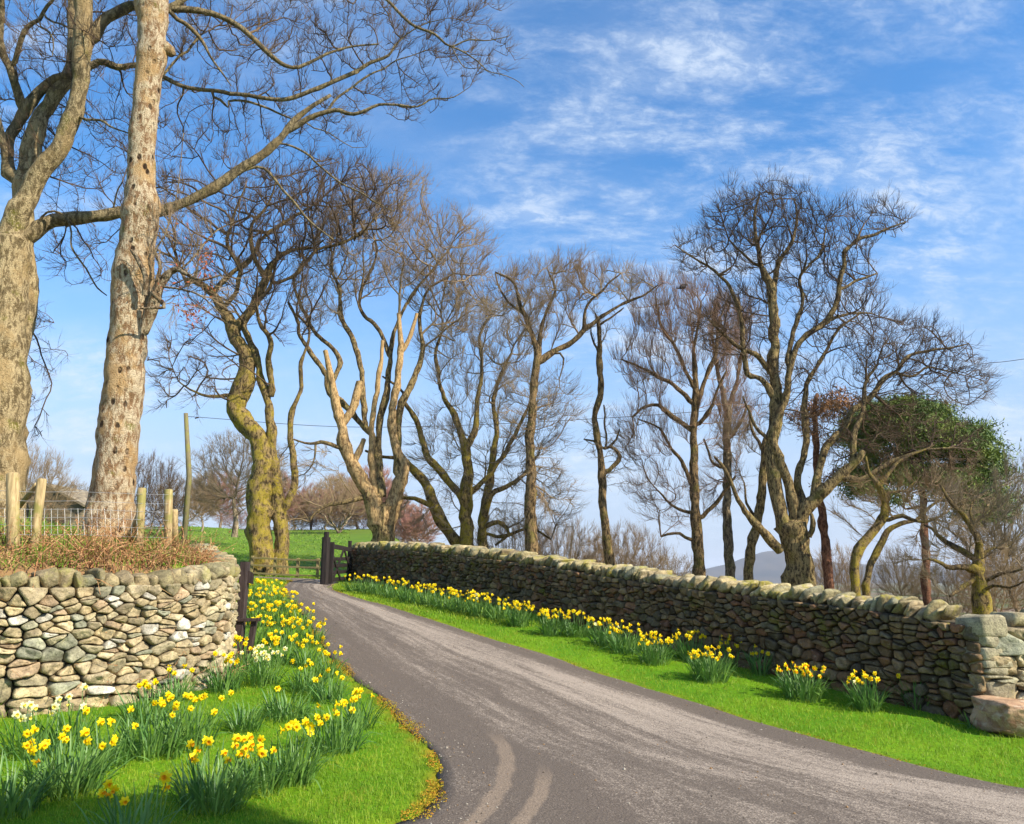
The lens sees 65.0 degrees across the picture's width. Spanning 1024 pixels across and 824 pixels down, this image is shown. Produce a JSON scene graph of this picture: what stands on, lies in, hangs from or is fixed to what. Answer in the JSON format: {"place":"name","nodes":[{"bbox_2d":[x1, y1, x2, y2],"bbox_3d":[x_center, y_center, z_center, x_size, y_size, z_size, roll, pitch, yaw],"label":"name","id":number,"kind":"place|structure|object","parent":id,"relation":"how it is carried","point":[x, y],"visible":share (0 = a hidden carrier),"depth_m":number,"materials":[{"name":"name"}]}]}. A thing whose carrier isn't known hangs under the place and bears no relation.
{"place":"outdoors","nodes":[
{"label":"outdoors","id":0,"kind":"place"},
{"bbox_2d":[144,526,349,572],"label":"field grass","id":1,"kind":"structure","parent":0,"point":[292,549],"depth_m":45.77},
{"bbox_2d":[235,573,561,626],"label":"grass","id":2,"kind":"structure","parent":0,"point":[368,595],"depth_m":16.66,"materials":[{"name":"plant"}]},
{"bbox_2d":[0,526,1023,823],"bbox_3d":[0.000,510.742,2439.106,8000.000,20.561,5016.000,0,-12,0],"label":"ground","id":3,"kind":"structure","parent":0,"point":[658,670],"depth_m":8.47,"materials":[{"name":"plant"}]},
{"bbox_2d":[0,750,75,820],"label":"daffodil clump","id":4,"kind":"object","parent":3,"relation":"on","point":[10,797],"visible":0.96,"depth_m":5.15,"materials":[{"name":"green plant"}]},
{"bbox_2d":[0,700,92,760],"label":"daffodil clump","id":5,"kind":"object","parent":3,"relation":"on","point":[33,707],"visible":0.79,"depth_m":6.50,"materials":[{"name":"green plant"}]},
{"bbox_2d":[26,441,82,524],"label":"bare tree","id":6,"kind":"object","parent":3,"relation":"on","point":[61,483],"visible":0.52,"depth_m":42.26,"materials":[{"name":"brown plant"}]},
{"bbox_2d":[27,484,88,530],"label":"stone barn","id":7,"kind":"structure","parent":3,"relation":"on","point":[79,506],"depth_m":45.84,"materials":[{"name":"stone"}]},
{"bbox_2d":[1,724,133,801],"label":"daffodil clump","id":8,"kind":"object","parent":3,"relation":"on","point":[80,775],"visible":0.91,"depth_m":5.59,"materials":[{"name":"green plant"}]},
{"bbox_2d":[17,683,117,750],"bbox_3d":[-3.727,2.610,6.865,0.655,0.525,0.720,0,-12,0],"label":"daffodil clump","id":9,"kind":"object","parent":3,"relation":"on","point":[84,686],"visible":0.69,"depth_m":6.82,"materials":[{"name":"green plant"}]},
{"bbox_2d":[0,472,178,553],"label":"wire fence","id":10,"kind":"object","parent":3,"relation":"on","point":[14,504],"visible":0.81,"depth_m":9.20,"materials":[{"name":"grey"}]},
{"bbox_2d":[0,510,212,717],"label":"bank grass","id":11,"kind":"structure","parent":3,"relation":"on","point":[45,522],"depth_m":9.55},
{"bbox_2d":[69,705,157,770],"bbox_3d":[-3.222,2.562,6.337,0.701,0.479,0.743,-10,-15,40],"label":"daffodil clump","id":12,"kind":"object","parent":3,"relation":"on","point":[101,721],"visible":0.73,"depth_m":6.32,"materials":[{"name":"green plant"}]},
{"bbox_2d":[0,543,240,717],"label":"dry stone wall","id":13,"kind":"structure","parent":3,"relation":"on","point":[39,656],"depth_m":8.63,"materials":[{"name":"stone"}]},
{"bbox_2d":[0,503,251,709],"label":"bracken","id":14,"kind":"object","parent":13,"relation":"on","point":[80,552],"visible":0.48,"depth_m":9.30,"materials":[{"name":"plant"}]},
{"bbox_2d":[57,770,190,823],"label":"daffodil clump","id":15,"kind":"object","parent":3,"relation":"on","point":[165,776],"visible":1,"depth_m":4.65,"materials":[{"name":"green plant"}]},
{"bbox_2d":[110,679,188,725],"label":"daffodil clump","id":16,"kind":"object","parent":3,"relation":"on","point":[145,703],"visible":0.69,"depth_m":7.89,"materials":[{"name":"green plant"}]},
{"bbox_2d":[100,692,211,762],"bbox_3d":[-2.994,2.643,6.782,0.942,0.506,0.930,7,-14,-30],"label":"daffodil clump","id":17,"kind":"object","parent":3,"relation":"on","point":[151,747],"visible":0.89,"depth_m":6.66,"materials":[{"name":"green plant"}]},
{"bbox_2d":[134,448,195,540],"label":"bare tree","id":18,"kind":"object","parent":3,"relation":"on","point":[149,481],"visible":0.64,"depth_m":37.90,"materials":[{"name":"brown plant"}]},
{"bbox_2d":[78,0,258,541],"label":"bare tree","id":19,"kind":"object","parent":3,"relation":"on","point":[137,286],"visible":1,"depth_m":11.59,"materials":[{"name":"brown plant"}]},
{"bbox_2d":[134,664,211,704],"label":"daffodil clump","id":20,"kind":"object","parent":3,"relation":"on","point":[179,690],"visible":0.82,"depth_m":8.86,"materials":[{"name":"green plant"}]},
{"bbox_2d":[146,475,212,533],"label":"bare tree","id":21,"kind":"object","parent":3,"relation":"on","point":[196,512],"visible":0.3,"depth_m":49.85,"materials":[{"name":"brown plant"}]},
{"bbox_2d":[131,689,236,752],"bbox_3d":[-2.874,2.699,7.054,0.883,0.504,0.887,0,-12,0],"label":"daffodil clump","id":22,"kind":"object","parent":3,"relation":"on","point":[169,696],"visible":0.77,"depth_m":7.01,"materials":[{"name":"green plant"}]},
{"bbox_2d":[180,413,198,545],"bbox_3d":[-15.470,3.757,38.028,0.737,7.573,0.263,0,-12,0],"label":"telegraph pole","id":23,"kind":"object","parent":3,"relation":"on","point":[188,481],"visible":0.77,"depth_m":38.05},
{"bbox_2d":[181,469,224,531],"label":"bare tree","id":24,"kind":"object","parent":3,"relation":"on","point":[212,510],"visible":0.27,"depth_m":57.64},
{"bbox_2d":[148,735,285,815],"bbox_3d":[-2.021,2.455,5.492,0.923,0.481,0.804,-9,-15,36],"label":"daffodil clump","id":25,"kind":"object","parent":3,"relation":"on","point":[217,789],"visible":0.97,"depth_m":5.44,"materials":[{"name":"green plant"}]},
{"bbox_2d":[194,651,255,695],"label":"daffodil clump","id":26,"kind":"object","parent":3,"relation":"on","point":[226,686],"visible":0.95,"depth_m":9.44,"materials":[{"name":"green plant"}]},
{"bbox_2d":[206,470,245,527],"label":"bare tree","id":27,"kind":"object","parent":3,"relation":"on","point":[227,500],"visible":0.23,"depth_m":74.52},
{"bbox_2d":[212,506,247,528],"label":"thicket","id":28,"kind":"object","parent":3,"relation":"on","point":[240,520],"visible":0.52,"depth_m":71.06,"materials":[{"name":"brown plant"}]},
{"bbox_2d":[175,426,290,536],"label":"bare tree","id":29,"kind":"object","parent":3,"relation":"on","point":[203,485],"visible":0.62,"depth_m":39.58,"materials":[{"name":"brown plant"}]},
{"bbox_2d":[234,562,249,660],"bbox_3d":[-3.761,2.905,11.144,0.130,1.632,0.136,0,-12,0],"label":"gate post","id":30,"kind":"object","parent":3,"relation":"on","point":[241,609],"visible":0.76,"depth_m":11.15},
{"bbox_2d":[236,571,260,659],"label":"open gate","id":31,"kind":"structure","parent":30,"relation":"attached to","point":[253,625],"depth_m":11.07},
{"bbox_2d":[215,699,275,733],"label":"daffodil clump","id":32,"kind":"object","parent":3,"relation":"on","point":[241,722],"visible":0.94,"depth_m":7.66,"materials":[{"name":"green plant"}]},
{"bbox_2d":[232,634,258,670],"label":"daffodil clump","id":33,"kind":"object","parent":3,"relation":"on","point":[239,639],"visible":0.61,"depth_m":10.47,"materials":[{"name":"green plant"}]},
{"bbox_2d":[245,599,273,627],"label":"daffodil clump","id":34,"kind":"object","parent":3,"relation":"on","point":[252,610],"visible":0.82,"depth_m":13.49,"materials":[{"name":"yellow plant"}]},
{"bbox_2d":[244,614,276,646],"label":"daffodil clump","id":35,"kind":"object","parent":3,"relation":"on","point":[261,633],"visible":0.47,"depth_m":12.04,"materials":[{"name":"green plant"}]},
{"bbox_2d":[215,732,308,801],"bbox_3d":[-1.830,2.539,5.822,0.646,0.446,0.800,7,-14,-32],"label":"daffodil clump","id":36,"kind":"object","parent":3,"relation":"on","point":[235,746],"visible":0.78,"depth_m":5.75,"materials":[{"name":"green plant"}]},
{"bbox_2d":[229,644,298,688],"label":"daffodil clump","id":37,"kind":"object","parent":3,"relation":"on","point":[262,677],"visible":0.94,"depth_m":9.77,"materials":[{"name":"green plant"}]},
{"bbox_2d":[0,0,527,523],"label":"sycamore tree","id":38,"kind":"object","parent":3,"relation":"on","point":[22,230],"visible":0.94,"depth_m":13.55,"materials":[{"name":"brown plant"}]},
{"bbox_2d":[117,145,413,575],"bbox_3d":[-8.550,-2.216,26.931,10.425,15.877,5.340,0,-12,0],"label":"bare tree","id":39,"kind":"object","parent":3,"relation":"on","point":[265,506],"visible":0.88,"depth_m":26.73,"materials":[{"name":"brown plant"}]},
{"bbox_2d":[248,629,310,665],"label":"daffodil clump","id":40,"kind":"object","parent":3,"relation":"on","point":[276,642],"visible":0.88,"depth_m":10.88,"materials":[{"name":"green plant"}]},
{"bbox_2d":[261,600,302,628],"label":"daffodil clump","id":41,"kind":"object","parent":3,"relation":"on","point":[278,604],"visible":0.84,"depth_m":13.60,"materials":[{"name":"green plant"}]},
{"bbox_2d":[244,685,325,722],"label":"daffodil clump","id":42,"kind":"object","parent":3,"relation":"on","point":[276,710],"visible":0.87,"depth_m":8.20,"materials":[{"name":"green plant"}]},
{"bbox_2d":[250,556,320,577],"bbox_3d":[-6.775,4.776,24.459,2.626,0.811,0.178,-3,-12,13],"label":"rail fence","id":43,"kind":"object","parent":3,"relation":"on","point":[297,566],"visible":0.78,"depth_m":24.46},
{"bbox_2d":[266,614,310,647],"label":"daffodil clump","id":44,"kind":"object","parent":3,"relation":"on","point":[289,621],"visible":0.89,"depth_m":12.11,"materials":[{"name":"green plant"}]},
{"bbox_2d":[250,713,346,793],"bbox_3d":[-1.631,2.577,6.125,0.874,0.495,0.858,-11,-16,43],"label":"daffodil clump","id":45,"kind":"object","parent":3,"relation":"on","point":[311,767],"visible":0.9,"depth_m":6.05,"materials":[{"name":"green plant"}]},
{"bbox_2d":[269,658,334,694],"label":"daffodil clump","id":46,"kind":"object","parent":3,"relation":"on","point":[301,685],"visible":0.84,"depth_m":9.52,"materials":[{"name":"green plant"}]},
{"bbox_2d":[285,602,319,628],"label":"daffodil clump","id":47,"kind":"object","parent":3,"relation":"on","point":[304,618],"visible":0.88,"depth_m":13.65,"materials":[{"name":"green plant"}]},
{"bbox_2d":[277,633,330,667],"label":"daffodil clump","id":48,"kind":"object","parent":3,"relation":"on","point":[301,644],"visible":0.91,"depth_m":10.86,"materials":[{"name":"green plant"}]},
{"bbox_2d":[295,616,329,647],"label":"daffodil clump","id":49,"kind":"object","parent":3,"relation":"on","point":[318,635],"visible":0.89,"depth_m":12.20,"materials":[{"name":"green plant"}]},
{"bbox_2d":[320,532,330,584],"bbox_3d":[-4.866,3.918,20.941,0.200,1.580,0.200,0,-12,0],"label":"gate post","id":50,"kind":"object","parent":3,"relation":"on","point":[325,561],"visible":0.82,"depth_m":20.88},
{"bbox_2d":[309,488,344,529],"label":"bare tree","id":51,"kind":"object","parent":3,"relation":"on","point":[336,510],"visible":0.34,"depth_m":65.44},
{"bbox_2d":[299,667,355,704],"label":"daffodil clump","id":52,"kind":"object","parent":3,"relation":"on","point":[333,695],"visible":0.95,"depth_m":9.13,"materials":[{"name":"green plant"}]},
{"bbox_2d":[308,642,349,677],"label":"daffodil clump","id":53,"kind":"object","parent":3,"relation":"on","point":[325,653],"visible":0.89,"depth_m":10.39,"materials":[{"name":"green plant"}]},
{"bbox_2d":[302,470,366,532],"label":"bare tree","id":54,"kind":"object","parent":3,"relation":"on","point":[343,509],"visible":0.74,"depth_m":59.40,"materials":[{"name":"brown plant"}]},
{"bbox_2d":[289,695,386,755],"bbox_3d":[-1.538,2.780,7.139,0.821,0.484,0.823,-5,-13,25],"label":"daffodil clump","id":55,"kind":"object","parent":3,"relation":"on","point":[351,743],"visible":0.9,"depth_m":7.08,"materials":[{"name":"green plant"}]},
{"bbox_2d":[347,541,351,580],"bbox_3d":[-4.779,4.473,23.583,0.110,1.370,0.110,0,-12,0],"label":"gate post","id":56,"kind":"object","parent":3,"relation":"on","point":[349,543],"visible":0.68,"depth_m":23.62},
{"bbox_2d":[329,542,352,583],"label":"field gate","id":57,"kind":"structure","parent":56,"relation":"attached to","point":[333,564],"depth_m":21.87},
{"bbox_2d":[327,687,393,730],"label":"daffodil clump","id":58,"kind":"object","parent":3,"relation":"on","point":[355,691],"visible":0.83,"depth_m":7.98,"materials":[{"name":"green plant"}]},
{"bbox_2d":[343,463,391,519],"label":"bare tree","id":59,"kind":"object","parent":3,"relation":"on","point":[386,472],"visible":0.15,"depth_m":65.74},
{"bbox_2d":[265,153,511,541],"bbox_3d":[-4.267,-2.126,28.654,8.668,16.042,5.508,0,-12,0],"label":"bare tree","id":60,"kind":"object","parent":3,"relation":"on","point":[382,518],"visible":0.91,"depth_m":28.30,"materials":[{"name":"brown plant"}]},
{"bbox_2d":[392,580,426,602],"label":"daffodil clump","id":61,"kind":"object","parent":3,"relation":"on","point":[406,596],"visible":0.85,"depth_m":17.04,"materials":[{"name":"green plant"}]},
{"bbox_2d":[395,502,441,543],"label":"bush","id":62,"kind":"object","parent":3,"relation":"on","point":[429,520],"visible":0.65,"depth_m":64.95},
{"bbox_2d":[411,583,441,605],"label":"daffodil clump","id":63,"kind":"object","parent":3,"relation":"on","point":[422,601],"visible":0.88,"depth_m":16.51,"materials":[{"name":"green plant"}]},
{"bbox_2d":[424,586,462,609],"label":"daffodil clump","id":64,"kind":"object","parent":3,"relation":"on","point":[438,603],"visible":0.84,"depth_m":16.12,"materials":[{"name":"green plant"}]},
{"bbox_2d":[443,589,476,614],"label":"daffodil clump","id":65,"kind":"object","parent":3,"relation":"on","point":[458,602],"visible":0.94,"depth_m":15.70,"materials":[{"name":"green plant"}]},
{"bbox_2d":[457,592,493,617],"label":"daffodil clump","id":66,"kind":"object","parent":3,"relation":"on","point":[476,612],"visible":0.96,"depth_m":15.37,"materials":[{"name":"green plant"}]},
{"bbox_2d":[365,240,590,547],"bbox_3d":[-1.165,-0.220,28.887,7.968,13.780,4.926,0,-12,0],"label":"bare tree","id":67,"kind":"object","parent":3,"relation":"on","point":[466,491],"visible":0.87,"depth_m":28.31,"materials":[{"name":"brown plant"}]},
{"bbox_2d":[476,596,514,621],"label":"daffodil clump","id":68,"kind":"object","parent":3,"relation":"on","point":[497,614],"visible":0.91,"depth_m":15.07,"materials":[{"name":"green plant"}]},
{"bbox_2d":[494,600,537,627],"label":"daffodil clump","id":69,"kind":"object","parent":3,"relation":"on","point":[515,619],"visible":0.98,"depth_m":14.56,"materials":[{"name":"green plant"}]},
{"bbox_2d":[473,503,562,555],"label":"thicket","id":70,"kind":"object","parent":3,"relation":"on","point":[514,537],"visible":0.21,"depth_m":33.32,"materials":[{"name":"brown plant"}]},
{"bbox_2d":[528,607,572,636],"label":"daffodil clump","id":71,"kind":"object","parent":3,"relation":"on","point":[549,629],"visible":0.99,"depth_m":13.70,"materials":[{"name":"green plant"}]},
{"bbox_2d":[477,244,657,552],"bbox_3d":[1.709,0.023,24.606,6.016,11.509,3.109,0,-12,0],"label":"bare tree","id":72,"kind":"object","parent":3,"relation":"on","point":[530,523],"visible":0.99,"depth_m":24.82,"materials":[{"name":"brown plant"}]},
{"bbox_2d":[517,510,622,563],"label":"thicket","id":73,"kind":"object","parent":3,"relation":"on","point":[577,543],"visible":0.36,"depth_m":32.17,"materials":[{"name":"brown plant"}]},
{"bbox_2d":[556,609,600,637],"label":"daffodil clump","id":74,"kind":"object","parent":3,"relation":"on","point":[572,631],"visible":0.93,"depth_m":13.62,"materials":[{"name":"green plant"}]},
{"bbox_2d":[266,578,943,821],"bbox_3d":[-4.174,3.980,15.372,7.380,1.827,24.290,7,-14,-32],"label":"moss fringe","id":75,"kind":"object","parent":3,"relation":"on","point":[427,757],"visible":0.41,"depth_m":7.01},
{"bbox_2d":[585,617,624,646],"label":"daffodil clump","id":76,"kind":"object","parent":3,"relation":"on","point":[599,635],"visible":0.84,"depth_m":12.90,"materials":[{"name":"green plant"}]},
{"bbox_2d":[579,300,642,565],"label":"bare tree","id":77,"kind":"object","parent":3,"relation":"on","point":[608,553],"visible":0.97,"depth_m":25.26,"materials":[{"name":"brown plant"}]},
{"bbox_2d":[599,623,653,655],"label":"daffodil clump","id":78,"kind":"object","parent":3,"relation":"on","point":[626,649],"visible":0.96,"depth_m":12.40,"materials":[{"name":"green plant"}]},
{"bbox_2d":[591,516,677,574],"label":"thicket","id":79,"kind":"object","parent":3,"relation":"on","point":[636,549],"visible":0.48,"depth_m":34.10,"materials":[{"name":"brown plant"}]},
{"bbox_2d":[254,576,1023,823],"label":"drive","id":80,"kind":"structure","parent":3,"relation":"on","point":[555,791],"depth_m":7.30,"materials":[{"name":"asphalt"}]},
{"bbox_2d":[259,576,1020,823],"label":"grit","id":81,"kind":"object","parent":80,"relation":"on","point":[846,806],"visible":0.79,"depth_m":7.75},
{"bbox_2d":[631,631,682,666],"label":"daffodil clump","id":82,"kind":"object","parent":3,"relation":"on","point":[654,651],"visible":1,"depth_m":11.79,"materials":[{"name":"green plant"}]},
{"bbox_2d":[636,544,707,575],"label":"thicket","id":83,"kind":"object","parent":3,"relation":"on","point":[669,567],"visible":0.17,"depth_m":40.85,"materials":[{"name":"brown plant"}]},
{"bbox_2d":[601,259,757,575],"bbox_3d":[5.813,0.670,27.407,5.889,12.772,3.738,0,-12,0],"label":"bare tree","id":84,"kind":"object","parent":3,"relation":"on","point":[696,517],"visible":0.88,"depth_m":27.40,"materials":[{"name":"brown plant"}]},
{"bbox_2d":[659,629,706,661],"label":"daffodil clump","id":85,"kind":"object","parent":3,"relation":"on","point":[683,649],"visible":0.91,"depth_m":12.10,"materials":[{"name":"green plant"}]},
{"bbox_2d":[349,541,1023,724],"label":"dry stone wall","id":86,"kind":"structure","parent":3,"relation":"on","point":[933,646],"depth_m":11.46,"materials":[{"name":"stone"}]},
{"bbox_2d":[684,645,741,683],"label":"daffodil clump","id":87,"kind":"object","parent":3,"relation":"on","point":[709,673],"visible":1,"depth_m":10.76,"materials":[{"name":"green plant"}]},
{"bbox_2d":[681,279,768,577],"bbox_3d":[7.703,1.124,28.942,3.443,12.827,2.802,8,-14,-35],"label":"bare tree","id":88,"kind":"object","parent":3,"relation":"on","point":[730,566],"visible":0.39,"depth_m":28.72,"materials":[{"name":"brown plant"}]},
{"bbox_2d":[714,634,744,665],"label":"daffodil clump","id":89,"kind":"object","parent":3,"relation":"on","point":[727,643],"visible":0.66,"depth_m":11.79,"materials":[{"name":"green plant"}]},
{"bbox_2d":[711,405,766,579],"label":"bare tree","id":90,"kind":"object","parent":3,"relation":"on","point":[752,540],"visible":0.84,"depth_m":27.47,"materials":[{"name":"brown plant"}]},
{"bbox_2d":[742,644,778,675],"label":"daffodil clump","id":91,"kind":"object","parent":3,"relation":"on","point":[764,671],"visible":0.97,"depth_m":11.27,"materials":[{"name":"green plant"}]},
{"bbox_2d":[768,662,835,702],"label":"daffodil clump","id":92,"kind":"object","parent":3,"relation":"on","point":[807,691],"visible":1,"depth_m":9.93,"materials":[{"name":"green plant"}]},
{"bbox_2d":[783,383,866,589],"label":"pine tree","id":93,"kind":"object","parent":3,"relation":"on","point":[826,556],"visible":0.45,"depth_m":26.97,"materials":[{"name":"red plant"}]},
{"bbox_2d":[663,163,1004,586],"bbox_3d":[9.349,-0.904,23.236,10.070,14.116,3.972,0,-12,0],"label":"bare tree","id":94,"kind":"object","parent":3,"relation":"on","point":[793,532],"visible":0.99,"depth_m":23.14,"materials":[{"name":"brown plant"}]},
{"bbox_2d":[810,541,875,596],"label":"thicket","id":95,"kind":"object","parent":3,"relation":"on","point":[845,569],"visible":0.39,"depth_m":31.19,"materials":[{"name":"brown plant"}]},
{"bbox_2d":[834,669,892,712],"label":"daffodil clump","id":96,"kind":"object","parent":3,"relation":"on","point":[868,701],"visible":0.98,"depth_m":9.52,"materials":[{"name":"green plant"}]},
{"bbox_2d":[871,543,921,599],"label":"thicket","id":97,"kind":"object","parent":3,"relation":"on","point":[897,576],"visible":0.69,"depth_m":29.25,"materials":[{"name":"brown plant"}]},
{"bbox_2d":[817,445,1005,595],"bbox_3d":[10.431,3.277,20.694,5.115,5.072,2.524,0,-12,0],"label":"bare tree","id":98,"kind":"object","parent":3,"relation":"on","point":[867,538],"visible":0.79,"depth_m":20.80,"materials":[{"name":"brown plant"}]},
{"bbox_2d":[823,384,1023,605],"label":"pine tree","id":99,"kind":"object","parent":3,"relation":"on","point":[995,454],"visible":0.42,"depth_m":25.52,"materials":[{"name":"green plant"}]},
{"bbox_2d":[900,554,971,615],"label":"thicket","id":100,"kind":"object","parent":3,"relation":"on","point":[944,581],"visible":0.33,"depth_m":29.07,"materials":[{"name":"brown plant"}]},
{"bbox_2d":[878,445,1023,614],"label":"bare tree","id":101,"kind":"object","parent":3,"relation":"on","point":[981,598],"visible":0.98,"depth_m":16.20,"materials":[{"name":"brown plant"}]},
{"bbox_2d":[945,530,1023,613],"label":"thicket","id":102,"kind":"object","parent":3,"relation":"on","point":[992,593],"visible":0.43,"depth_m":23.42,"materials":[{"name":"brown plant"}]},
{"bbox_2d":[952,449,1023,611],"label":"bare tree","id":103,"kind":"object","parent":3,"relation":"on","point":[1010,530],"visible":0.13,"depth_m":29.39,"materials":[{"name":"brown plant"}]},
{"bbox_2d":[970,695,1023,737],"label":"boulder","id":104,"kind":"object","parent":3,"relation":"on","point":[1001,715],"visible":0.75,"depth_m":8.60,"materials":[{"name":"stone"}]},
{"bbox_2d":[0,0,1023,572],"label":"sky","id":105,"kind":"structure","parent":0,"point":[626,114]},
{"bbox_2d":[674,551,1023,582],"bbox_3d":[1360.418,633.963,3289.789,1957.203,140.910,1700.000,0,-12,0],"label":"hills","id":106,"kind":"structure","parent":0,"point":[770,566],"depth_m":3045.20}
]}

